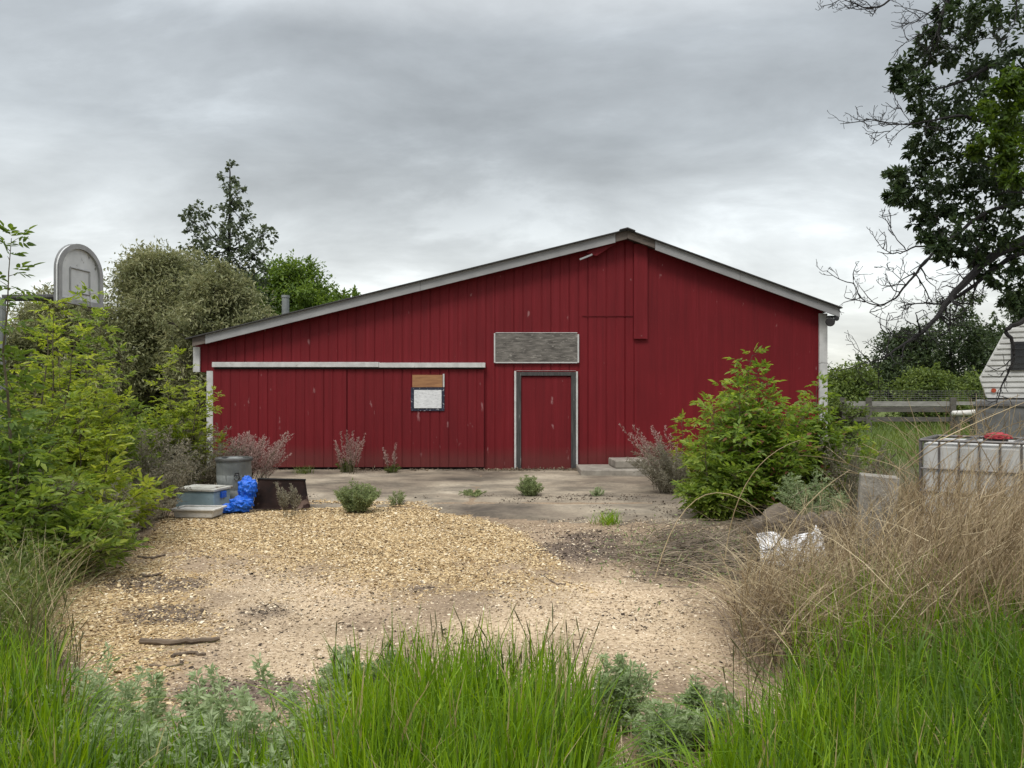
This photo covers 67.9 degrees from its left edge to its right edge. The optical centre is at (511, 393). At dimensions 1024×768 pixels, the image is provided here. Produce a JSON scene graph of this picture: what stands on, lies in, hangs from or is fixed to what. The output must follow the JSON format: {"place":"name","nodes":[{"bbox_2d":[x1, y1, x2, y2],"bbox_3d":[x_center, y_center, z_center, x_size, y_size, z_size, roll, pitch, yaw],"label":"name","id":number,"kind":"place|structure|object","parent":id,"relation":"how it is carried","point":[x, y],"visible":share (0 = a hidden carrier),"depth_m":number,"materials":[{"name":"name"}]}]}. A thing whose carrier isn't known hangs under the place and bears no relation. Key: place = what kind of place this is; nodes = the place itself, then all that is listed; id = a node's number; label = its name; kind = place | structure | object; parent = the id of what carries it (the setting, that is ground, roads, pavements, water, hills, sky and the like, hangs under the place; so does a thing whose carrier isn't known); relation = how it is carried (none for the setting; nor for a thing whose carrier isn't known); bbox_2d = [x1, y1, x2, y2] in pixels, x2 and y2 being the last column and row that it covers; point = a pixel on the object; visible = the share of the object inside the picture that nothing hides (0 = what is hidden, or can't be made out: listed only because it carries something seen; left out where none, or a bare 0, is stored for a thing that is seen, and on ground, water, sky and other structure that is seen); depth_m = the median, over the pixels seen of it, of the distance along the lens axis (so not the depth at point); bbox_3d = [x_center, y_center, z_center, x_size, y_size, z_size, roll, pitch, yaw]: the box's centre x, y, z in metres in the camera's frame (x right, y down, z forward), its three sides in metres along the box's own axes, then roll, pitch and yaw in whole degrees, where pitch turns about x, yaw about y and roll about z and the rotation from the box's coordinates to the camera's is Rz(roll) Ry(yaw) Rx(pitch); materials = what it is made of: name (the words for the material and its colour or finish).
{"place":"outdoors","nodes":[
{"label":"outdoors","id":0,"kind":"place"},
{"bbox_2d":[0,483,201,665],"bbox_3d":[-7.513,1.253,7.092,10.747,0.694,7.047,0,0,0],"label":"rough grass","id":1,"kind":"structure","parent":0,"point":[25,613],"depth_m":5.05,"materials":[{"name":"green plant"}]},
{"bbox_2d":[0,403,963,767],"bbox_3d":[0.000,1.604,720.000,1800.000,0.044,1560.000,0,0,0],"label":"ground","id":2,"kind":"structure","parent":0,"point":[438,609],"depth_m":5.54,"materials":[{"name":"gravel"}]},
{"bbox_2d":[0,220,63,531],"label":"elder sapling","id":3,"kind":"object","parent":2,"relation":"on","point":[11,432],"visible":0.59,"depth_m":6.58,"materials":[{"name":"green plant"}]},
{"bbox_2d":[0,244,102,449],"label":"basketball backboard","id":4,"kind":"object","parent":2,"relation":"on","point":[74,264],"visible":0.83,"depth_m":11.48,"materials":[{"name":"grey metal"}]},
{"bbox_2d":[18,469,84,525],"bbox_3d":[-4.236,1.137,6.929,0.682,0.948,0.714,0,0,0],"label":"wormwood","id":5,"kind":"object","parent":2,"relation":"on","point":[58,508],"visible":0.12,"depth_m":6.83,"materials":[{"name":"green plant"}]},
{"bbox_2d":[0,318,104,506],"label":"elder shrub","id":6,"kind":"object","parent":2,"relation":"on","point":[58,432],"visible":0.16,"depth_m":7.62,"materials":[{"name":"green plant"}]},
{"bbox_2d":[0,279,123,429],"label":"willow bush","id":7,"kind":"object","parent":2,"relation":"on","point":[15,336],"visible":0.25,"depth_m":19.99,"materials":[{"name":"green plant"}]},
{"bbox_2d":[0,433,128,581],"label":"elder shrub","id":8,"kind":"object","parent":2,"relation":"on","point":[9,515],"visible":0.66,"depth_m":6.34,"materials":[{"name":"green plant"}]},
{"bbox_2d":[0,297,134,484],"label":"elder shrub","id":9,"kind":"object","parent":2,"relation":"on","point":[92,422],"visible":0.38,"depth_m":8.99,"materials":[{"name":"green plant"}]},
{"bbox_2d":[29,280,124,475],"bbox_3d":[-5.684,0.063,9.956,1.118,3.116,0.774,0,0,-23],"label":"elder sapling","id":10,"kind":"object","parent":2,"relation":"on","point":[98,338],"visible":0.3,"depth_m":9.95,"materials":[{"name":"green plant"}]},
{"bbox_2d":[10,482,154,577],"bbox_3d":[-3.843,1.221,6.723,1.180,0.895,1.318,0,0,0],"label":"elder shrub","id":11,"kind":"object","parent":2,"relation":"on","point":[112,540],"visible":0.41,"depth_m":6.66,"materials":[{"name":"green plant"}]},
{"bbox_2d":[0,471,168,637],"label":"undergrowth","id":12,"kind":"object","parent":2,"relation":"on","point":[40,575],"visible":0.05,"depth_m":5.41,"materials":[{"name":"green plant"}]},
{"bbox_2d":[4,411,183,538],"bbox_3d":[-4.481,0.914,7.895,1.778,1.474,1.707,0,0,0],"label":"elder shrub","id":13,"kind":"object","parent":2,"relation":"on","point":[142,496],"visible":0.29,"depth_m":7.92,"materials":[{"name":"green plant"}]},
{"bbox_2d":[75,439,141,528],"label":"elder shrub","id":14,"kind":"object","parent":2,"relation":"on","point":[122,453],"visible":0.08,"depth_m":8.88,"materials":[{"name":"green plant"}]},
{"bbox_2d":[85,477,139,547],"bbox_3d":[-4.015,1.208,7.426,0.845,0.808,0.681,0,0,36],"label":"wormwood","id":15,"kind":"object","parent":2,"relation":"on","point":[124,493],"visible":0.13,"depth_m":7.50,"materials":[{"name":"green plant"}]},
{"bbox_2d":[72,340,170,478],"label":"elder shrub","id":16,"kind":"object","parent":2,"relation":"on","point":[133,448],"visible":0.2,"depth_m":10.61,"materials":[{"name":"green plant"}]},
{"bbox_2d":[54,236,206,449],"bbox_3d":[-9.557,-1.322,20.481,4.360,5.893,4.852,0,0,0],"label":"willow bush","id":17,"kind":"object","parent":2,"relation":"on","point":[143,287],"visible":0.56,"depth_m":19.52,"materials":[{"name":"green plant"}]},
{"bbox_2d":[111,481,180,532],"bbox_3d":[-4.437,1.309,8.889,1.044,0.652,1.114,0,0,0],"label":"wormwood","id":18,"kind":"object","parent":2,"relation":"on","point":[159,511],"visible":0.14,"depth_m":8.93,"materials":[{"name":"green plant"}]},
{"bbox_2d":[137,554,165,558],"bbox_3d":[-3.556,1.601,7.472,0.263,0.036,0.128,0,0,-12],"label":"stick","id":19,"kind":"object","parent":2,"relation":"on","point":[146,557],"visible":1,"depth_m":7.46,"materials":[{"name":"wood"}]},
{"bbox_2d":[118,425,208,520],"bbox_3d":[-4.470,1.001,9.691,1.066,1.221,1.083,0,0,0],"label":"wormwood","id":20,"kind":"object","parent":2,"relation":"on","point":[169,476],"visible":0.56,"depth_m":9.66,"materials":[{"name":"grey plant"}]},
{"bbox_2d":[149,663,181,667],"bbox_3d":[-2.038,1.596,4.457,0.186,0.020,0.051,0,0,-4],"label":"stick","id":21,"kind":"object","parent":2,"relation":"on","point":[152,665],"visible":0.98,"depth_m":4.46,"materials":[{"name":"wood"}]},
{"bbox_2d":[121,345,227,497],"bbox_3d":[-5.180,0.429,11.811,1.491,2.394,1.661,0,0,-10],"label":"elder shrub","id":22,"kind":"object","parent":2,"relation":"on","point":[174,418],"visible":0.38,"depth_m":11.67,"materials":[{"name":"green plant"}]},
{"bbox_2d":[0,641,351,767],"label":"wormwood patch","id":23,"kind":"object","parent":2,"relation":"on","point":[210,709],"visible":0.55,"depth_m":3.11,"materials":[{"name":"green plant"}]},
{"bbox_2d":[139,636,219,645],"bbox_3d":[-2.139,1.589,4.886,0.504,0.051,0.074,0,0,-3],"label":"stick","id":24,"kind":"object","parent":2,"relation":"on","point":[167,642],"visible":1,"depth_m":4.87,"materials":[{"name":"wood"}]},
{"bbox_2d":[170,650,205,657],"bbox_3d":[-1.982,1.595,4.668,0.205,0.029,0.068,0,0,-11],"label":"stick","id":25,"kind":"object","parent":2,"relation":"on","point":[197,653],"visible":1,"depth_m":4.66,"materials":[{"name":"wood"}]},
{"bbox_2d":[118,245,262,446],"bbox_3d":[-9.495,-1.355,22.784,4.233,5.979,4.903,0,0,0],"label":"willow bush","id":26,"kind":"object","parent":2,"relation":"on","point":[192,257],"depth_m":22.05,"materials":[{"name":"green plant"}]},
{"bbox_2d":[176,484,232,508],"bbox_3d":[-4.334,1.445,10.672,0.654,0.310,0.450,0,0,12],"label":"storage tote","id":27,"kind":"object","parent":2,"relation":"on","point":[214,495],"visible":0.82,"depth_m":10.49,"materials":[{"name":"blue plastic"}]},
{"bbox_2d":[143,255,281,437],"bbox_3d":[-7.205,-0.972,19.100,3.809,5.175,3.907,0,0,0],"label":"willow bush","id":28,"kind":"object","parent":2,"relation":"on","point":[213,306],"visible":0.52,"depth_m":18.43,"materials":[{"name":"green plant"}]},
{"bbox_2d":[177,159,278,317],"bbox_3d":[-11.588,-4.043,31.060,4.325,11.295,3.747,0,0,0],"label":"poplar tree","id":29,"kind":"object","parent":2,"relation":"on","point":[241,250],"visible":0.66,"depth_m":30.68,"materials":[{"name":"green plant"}]},
{"bbox_2d":[215,456,252,498],"bbox_3d":[-4.081,1.264,11.156,0.532,0.672,0.532,0,0,0],"label":"metal drum","id":30,"kind":"object","parent":2,"relation":"on","point":[232,470],"visible":0.56,"depth_m":10.94,"materials":[{"name":"metal"}]},
{"bbox_2d":[222,475,257,512],"bbox_3d":[-3.724,1.352,10.319,0.529,0.487,0.348,0,0,-25],"label":"plastic bag","id":31,"kind":"object","parent":2,"relation":"on","point":[242,500],"visible":0.91,"depth_m":10.28,"materials":[{"name":"plastic"}]},
{"bbox_2d":[252,478,310,508],"bbox_3d":[-3.190,1.394,10.677,0.807,0.422,0.512,0,0,0],"label":"metal sheet","id":32,"kind":"object","parent":2,"relation":"on","point":[266,496],"visible":0.86,"depth_m":10.58,"materials":[{"name":"metal"}]},
{"bbox_2d":[248,249,361,317],"bbox_3d":[-10.702,-2.806,37.746,6.870,8.825,5.124,0,0,0],"label":"ash tree","id":33,"kind":"object","parent":2,"relation":"on","point":[297,285],"visible":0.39,"depth_m":37.04,"materials":[{"name":"green plant"}]},
{"bbox_2d":[46,498,602,715],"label":"gravel","id":34,"kind":"structure","parent":2,"relation":"on","point":[342,523],"depth_m":7.47,"materials":[{"name":"gravel"}]},
{"bbox_2d":[139,572,162,576],"bbox_3d":[-3.200,1.598,6.703,0.195,0.051,0.122,0,0,0],"label":"stick","id":35,"kind":"object","parent":34,"relation":"on","point":[148,575],"visible":0.98,"depth_m":6.68,"materials":[{"name":"wood"}]},
{"bbox_2d":[171,505,226,517],"bbox_3d":[-4.100,1.540,9.946,0.600,0.119,0.375,0,0,4],"label":"plastic tray","id":36,"kind":"object","parent":34,"relation":"on","point":[199,511],"visible":0.9,"depth_m":9.80,"materials":[{"name":"plastic"}]},
{"bbox_2d":[275,482,302,517],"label":"dead weed","id":37,"kind":"object","parent":34,"relation":"on","point":[283,496],"visible":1,"depth_m":9.95,"materials":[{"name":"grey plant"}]},
{"bbox_2d":[311,644,378,716],"bbox_3d":[-0.818,1.415,3.750,0.329,0.391,0.276,0,0,0],"label":"wormwood","id":38,"kind":"object","parent":2,"relation":"on","point":[339,649],"visible":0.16,"depth_m":3.72,"materials":[{"name":"green plant"}]},
{"bbox_2d":[333,478,380,512],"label":"weed","id":39,"kind":"object","parent":2,"relation":"on","point":[356,500],"visible":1,"depth_m":10.19,"materials":[{"name":"green plant"}]},
{"bbox_2d":[371,641,410,695],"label":"wormwood","id":40,"kind":"object","parent":2,"relation":"on","point":[375,670],"visible":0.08,"depth_m":3.83,"materials":[{"name":"green plant"}]},
{"bbox_2d":[64,493,801,764],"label":"bark litter","id":41,"kind":"object","parent":2,"relation":"on","point":[251,682],"visible":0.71,"depth_m":6.43,"materials":[{"name":"wood"}]},
{"bbox_2d":[0,589,878,726],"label":"seed head grass","id":42,"kind":"structure","parent":2,"relation":"on","point":[38,630],"depth_m":3.72,"materials":[{"name":"plant"}]},
{"bbox_2d":[75,691,836,767],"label":"dry thatch","id":43,"kind":"object","parent":2,"relation":"on","point":[621,743],"visible":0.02,"depth_m":3.28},
{"bbox_2d":[208,469,761,525],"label":"concrete slab","id":44,"kind":"structure","parent":2,"relation":"on","point":[444,485],"depth_m":12.22,"materials":[{"name":"concrete"}]},
{"bbox_2d":[152,419,248,493],"bbox_3d":[-4.843,0.992,11.742,1.353,1.239,1.546,0,0,43],"label":"wormwood","id":45,"kind":"object","parent":44,"relation":"on","point":[210,479],"visible":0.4,"depth_m":11.59,"materials":[{"name":"green plant"}]},
{"bbox_2d":[226,431,292,481],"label":"dead weed","id":46,"kind":"object","parent":44,"relation":"on","point":[255,453],"visible":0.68,"depth_m":11.92,"materials":[{"name":"plant"}]},
{"bbox_2d":[292,465,313,474],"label":"grass tuft","id":47,"kind":"object","parent":44,"relation":"on","point":[304,471],"visible":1,"depth_m":15.19,"materials":[{"name":"green plant"}]},
{"bbox_2d":[335,459,353,471],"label":"weed","id":48,"kind":"object","parent":44,"relation":"on","point":[344,467],"visible":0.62,"depth_m":15.35,"materials":[{"name":"green plant"}]},
{"bbox_2d":[334,430,365,473],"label":"dead weed","id":49,"kind":"object","parent":44,"relation":"on","point":[353,458],"visible":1,"depth_m":15.15,"materials":[{"name":"plant"}]},
{"bbox_2d":[383,444,397,472],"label":"dead weed","id":50,"kind":"object","parent":44,"relation":"on","point":[393,458],"visible":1,"depth_m":15.28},
{"bbox_2d":[383,464,400,472],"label":"weed","id":51,"kind":"object","parent":44,"relation":"on","point":[389,470],"visible":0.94,"depth_m":15.31,"materials":[{"name":"green plant"}]},
{"bbox_2d":[387,490,407,506],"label":"weed","id":52,"kind":"object","parent":44,"relation":"on","point":[400,498],"visible":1,"depth_m":10.84,"materials":[{"name":"green plant"}]},
{"bbox_2d":[271,466,576,471],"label":"leaf litter","id":53,"kind":"object","parent":44,"relation":"on","point":[495,469],"visible":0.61,"depth_m":15.76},
{"bbox_2d":[458,489,486,496],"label":"weed","id":54,"kind":"object","parent":44,"relation":"on","point":[469,492],"visible":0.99,"depth_m":11.88,"materials":[{"name":"green plant"}]},
{"bbox_2d":[515,475,543,495],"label":"weed","id":55,"kind":"object","parent":44,"relation":"on","point":[527,487],"visible":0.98,"depth_m":11.80,"materials":[{"name":"green plant"}]},
{"bbox_2d":[589,486,604,495],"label":"weed","id":56,"kind":"object","parent":44,"relation":"on","point":[597,490],"visible":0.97,"depth_m":11.77,"materials":[{"name":"green plant"}]},
{"bbox_2d":[585,508,625,525],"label":"grass tuft","id":57,"kind":"object","parent":44,"relation":"on","point":[611,518],"visible":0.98,"depth_m":9.28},
{"bbox_2d":[576,464,661,475],"bbox_3d":[2.230,1.548,15.345,1.780,0.145,1.190,0,0,0],"label":"concrete step","id":58,"kind":"object","parent":44,"relation":"on","point":[596,470],"visible":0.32,"depth_m":14.75,"materials":[{"name":"concrete"}]},
{"bbox_2d":[608,457,659,467],"bbox_3d":[2.600,1.395,15.450,1.150,0.150,0.800,0,0,-3],"label":"concrete step","id":59,"kind":"object","parent":58,"relation":"on","point":[618,462],"visible":0.48,"depth_m":15.09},
{"bbox_2d":[618,423,680,489],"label":"dead weed","id":60,"kind":"object","parent":44,"relation":"on","point":[643,440],"visible":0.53,"depth_m":12.54,"materials":[{"name":"plant"}]},
{"bbox_2d":[625,435,691,493],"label":"sage bush","id":61,"kind":"object","parent":44,"relation":"on","point":[664,478],"visible":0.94,"depth_m":12.08,"materials":[{"name":"grey plant"}]},
{"bbox_2d":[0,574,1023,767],"bbox_3d":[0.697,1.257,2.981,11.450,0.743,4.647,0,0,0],"label":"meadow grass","id":62,"kind":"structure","parent":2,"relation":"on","point":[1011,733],"depth_m":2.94,"materials":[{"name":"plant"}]},
{"bbox_2d":[185,227,842,469],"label":"red barn","id":63,"kind":"structure","parent":2,"relation":"on","point":[572,355],"depth_m":16.00,"materials":[{"name":"wood"}]},
{"bbox_2d":[213,369,346,466],"bbox_3d":[-4.860,0.502,15.925,2.794,2.056,0.050,0,0,0],"label":"sliding door","id":64,"kind":"structure","parent":63,"relation":"in","point":[309,404],"depth_m":15.90,"materials":[{"name":"wood"}]},
{"bbox_2d":[347,369,483,466],"bbox_3d":[-2.018,0.502,15.940,2.857,2.056,0.050,0,0,0],"label":"sliding door","id":65,"kind":"structure","parent":63,"relation":"in","point":[378,400],"depth_m":15.92,"materials":[{"name":"wood"}]},
{"bbox_2d":[411,374,444,410],"bbox_3d":[-1.763,-0.034,15.895,0.701,0.775,0.040,0,0,0],"label":"boarded window","id":66,"kind":"structure","parent":63,"relation":"in","point":[427,391],"depth_m":15.89,"materials":[{"name":"white wood"}]},
{"bbox_2d":[514,371,577,468],"bbox_3d":[0.715,0.544,15.954,1.333,2.073,0.057,0,0,0],"label":"door","id":67,"kind":"structure","parent":63,"relation":"in","point":[545,408],"depth_m":15.97,"materials":[{"name":"red wood"}]},
{"bbox_2d":[588,651,658,734],"bbox_3d":[0.521,1.413,3.605,0.355,0.396,0.274,0,0,0],"label":"wormwood","id":68,"kind":"object","parent":2,"relation":"on","point":[626,679],"visible":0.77,"depth_m":3.57,"materials":[{"name":"green plant"}]},
{"bbox_2d":[624,695,703,767],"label":"wormwood","id":69,"kind":"object","parent":2,"relation":"on","point":[653,714],"visible":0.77,"depth_m":3.23,"materials":[{"name":"green plant"}]},
{"bbox_2d":[586,512,760,610],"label":"weeds","id":70,"kind":"object","parent":2,"relation":"on","point":[676,575],"visible":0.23,"depth_m":7.35,"materials":[{"name":"brown plant"}]},
{"bbox_2d":[660,409,703,483],"bbox_3d":[3.022,0.946,13.082,1.047,1.403,1.030,0,0,0],"label":"elder sapling","id":71,"kind":"object","parent":2,"relation":"on","point":[681,416],"visible":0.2,"depth_m":13.13,"materials":[{"name":"green plant"}]},
{"bbox_2d":[666,674,742,750],"bbox_3d":[0.884,1.445,3.435,0.320,0.333,0.281,0,0,-31],"label":"wormwood","id":72,"kind":"object","parent":2,"relation":"on","point":[699,688],"visible":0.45,"depth_m":3.46,"materials":[{"name":"green plant"}]},
{"bbox_2d":[671,431,763,520],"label":"elder bush","id":73,"kind":"object","parent":2,"relation":"on","point":[720,483],"visible":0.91,"depth_m":9.54,"materials":[{"name":"green plant"}]},
{"bbox_2d":[570,483,902,600],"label":"twig litter","id":74,"kind":"object","parent":2,"relation":"on","point":[680,545],"visible":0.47,"depth_m":7.41,"materials":[{"name":"plant"}]},
{"bbox_2d":[680,343,824,514],"bbox_3d":[3.204,0.506,10.150,1.859,2.426,2.109,0,0,36],"label":"elder bush","id":75,"kind":"object","parent":2,"relation":"on","point":[752,441],"visible":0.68,"depth_m":9.93,"materials":[{"name":"green plant"}]},
{"bbox_2d":[746,502,800,539],"bbox_3d":[2.768,1.379,7.960,0.584,0.502,0.530,0,0,25],"label":"stone","id":76,"kind":"object","parent":2,"relation":"on","point":[783,518],"visible":0.3,"depth_m":7.82,"materials":[{"name":"stone"}]},
{"bbox_2d":[756,525,826,570],"bbox_3d":[2.640,1.439,7.147,0.670,0.351,0.490,0,0,0],"label":"torn plastic","id":77,"kind":"object","parent":2,"relation":"on","point":[770,543],"visible":0.19,"depth_m":7.16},
{"bbox_2d":[772,468,849,516],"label":"sage bush","id":78,"kind":"object","parent":2,"relation":"on","point":[797,500],"visible":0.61,"depth_m":9.01,"materials":[{"name":"green plant"}]},
{"bbox_2d":[795,512,832,537],"bbox_3d":[3.060,1.418,7.815,0.453,0.423,0.410,0,0,0],"label":"stone","id":79,"kind":"object","parent":2,"relation":"on","point":[815,519],"visible":0.24,"depth_m":7.69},
{"bbox_2d":[771,372,883,507],"bbox_3d":[4.315,0.650,10.503,1.508,1.951,1.378,0,0,0],"label":"elder bush","id":80,"kind":"object","parent":2,"relation":"on","point":[807,478],"visible":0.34,"depth_m":10.38,"materials":[{"name":"green plant"}]},
{"bbox_2d":[819,511,854,544],"bbox_3d":[3.375,1.423,7.897,0.435,0.414,0.388,0,0,0],"label":"stone","id":81,"kind":"object","parent":2,"relation":"on","point":[827,515],"visible":0.06,"depth_m":7.83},
{"bbox_2d":[827,396,876,454],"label":"green bush","id":82,"kind":"object","parent":2,"relation":"on","point":[851,414],"visible":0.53,"depth_m":18.39,"materials":[{"name":"green plant"}]},
{"bbox_2d":[818,436,896,516],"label":"dead weed","id":83,"kind":"object","parent":2,"relation":"on","point":[852,476],"visible":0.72,"depth_m":9.77,"materials":[{"name":"brown plant"}]},
{"bbox_2d":[827,355,896,426],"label":"green bush","id":84,"kind":"object","parent":2,"relation":"on","point":[844,384],"visible":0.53,"depth_m":33.36,"materials":[{"name":"green plant"}]},
{"bbox_2d":[814,454,918,534],"bbox_3d":[6.525,1.291,10.945,4.742,0.619,8.406,0,0,34],"label":"dead brush","id":85,"kind":"object","parent":2,"relation":"on","point":[900,482],"visible":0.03,"depth_m":11.77,"materials":[{"name":"brown plant"}]},
{"bbox_2d":[719,441,1023,685],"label":"dead weed stand","id":86,"kind":"object","parent":2,"relation":"on","point":[983,540],"visible":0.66,"depth_m":4.70,"materials":[{"name":"plant"}]},
{"bbox_2d":[853,473,899,574],"bbox_3d":[3.177,1.175,6.648,0.359,0.954,0.324,0,0,22],"label":"concrete block","id":87,"kind":"object","parent":2,"relation":"on","point":[863,490],"depth_m":6.52,"materials":[{"name":"concrete"}]},
{"bbox_2d":[751,538,1023,692],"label":"green shoots","id":88,"kind":"object","parent":2,"relation":"on","point":[825,630],"visible":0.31,"depth_m":4.33,"materials":[{"name":"green plant"}]},
{"bbox_2d":[828,415,974,507],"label":"field grass","id":89,"kind":"structure","parent":2,"relation":"on","point":[878,427],"depth_m":24.89,"materials":[{"name":"plant"}]},
{"bbox_2d":[853,330,962,416],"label":"dark tree","id":90,"kind":"object","parent":2,"relation":"on","point":[886,373],"visible":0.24,"depth_m":40.16,"materials":[{"name":"green plant"}]},
{"bbox_2d":[840,391,986,434],"bbox_3d":[16.879,0.738,29.978,7.926,1.724,0.156,0,0,0],"label":"board fence","id":91,"kind":"object","parent":2,"relation":"on","point":[871,403],"visible":0.68,"depth_m":29.97,"materials":[{"name":"grey wood"}]},
{"bbox_2d":[816,0,1023,404],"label":"tree","id":92,"kind":"object","parent":2,"relation":"on","point":[1004,181],"visible":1,"depth_m":8.65,"materials":[{"name":"green plant"}]},
{"bbox_2d":[889,360,971,428],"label":"green bush","id":93,"kind":"object","parent":2,"relation":"on","point":[926,382],"visible":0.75,"depth_m":34.46,"materials":[{"name":"green plant"}]},
{"bbox_2d":[864,289,1005,398],"bbox_3d":[23.113,-1.907,39.949,7.835,7.064,7.652,0,0,-44],"label":"dark tree","id":94,"kind":"object","parent":2,"relation":"on","point":[972,354],"visible":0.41,"depth_m":38.82,"materials":[{"name":"green plant"}]},
{"bbox_2d":[951,410,974,434],"bbox_3d":[16.086,1.074,27.000,0.934,1.052,0.300,0,0,0],"label":"white barrel","id":95,"kind":"object","parent":2,"relation":"on","point":[960,413],"visible":0.52,"depth_m":26.93,"materials":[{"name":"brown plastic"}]},
{"bbox_2d":[946,365,987,427],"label":"green bush","id":96,"kind":"object","parent":2,"relation":"on","point":[973,383],"visible":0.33,"depth_m":35.44,"materials":[{"name":"green plant"}]},
{"bbox_2d":[919,434,1023,534],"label":"caged liquid tank","id":97,"kind":"object","parent":2,"relation":"on","point":[989,447],"visible":0.38,"depth_m":7.48,"materials":[{"name":"plastic"}]},
{"bbox_2d":[984,432,1012,438],"bbox_3d":[4.857,0.412,7.590,0.277,0.069,0.228,0,0,0],"label":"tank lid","id":98,"kind":"object","parent":97,"relation":"on","point":[999,436],"visible":0.85,"depth_m":7.52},
{"bbox_2d":[961,284,1023,373],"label":"dark tree","id":99,"kind":"object","parent":2,"relation":"on","point":[1013,318],"visible":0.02,"depth_m":41.98,"materials":[{"name":"green plant"}]},
{"bbox_2d":[973,399,1023,439],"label":"grey crate","id":100,"kind":"object","parent":2,"relation":"on","point":[1016,413],"visible":0.46,"depth_m":18.39,"materials":[{"name":"metal"}]},
{"bbox_2d":[979,324,1023,399],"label":"travel trailer","id":101,"kind":"object","parent":2,"relation":"on","point":[991,385],"visible":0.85,"depth_m":18.67,"materials":[{"name":"white metal"}]},
{"bbox_2d":[0,577,1023,767],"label":"tall grass","id":102,"kind":"structure","parent":0,"point":[722,757],"depth_m":2.82,"materials":[{"name":"plant"}]},
{"bbox_2d":[0,0,1023,384],"label":"sky","id":103,"kind":"structure","parent":0,"point":[388,143],"materials":[{"name":"grey"}]},
{"bbox_2d":[570,394,1023,707],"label":"dry grass","id":104,"kind":"structure","parent":0,"point":[882,529],"depth_m":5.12,"materials":[{"name":"plant"}]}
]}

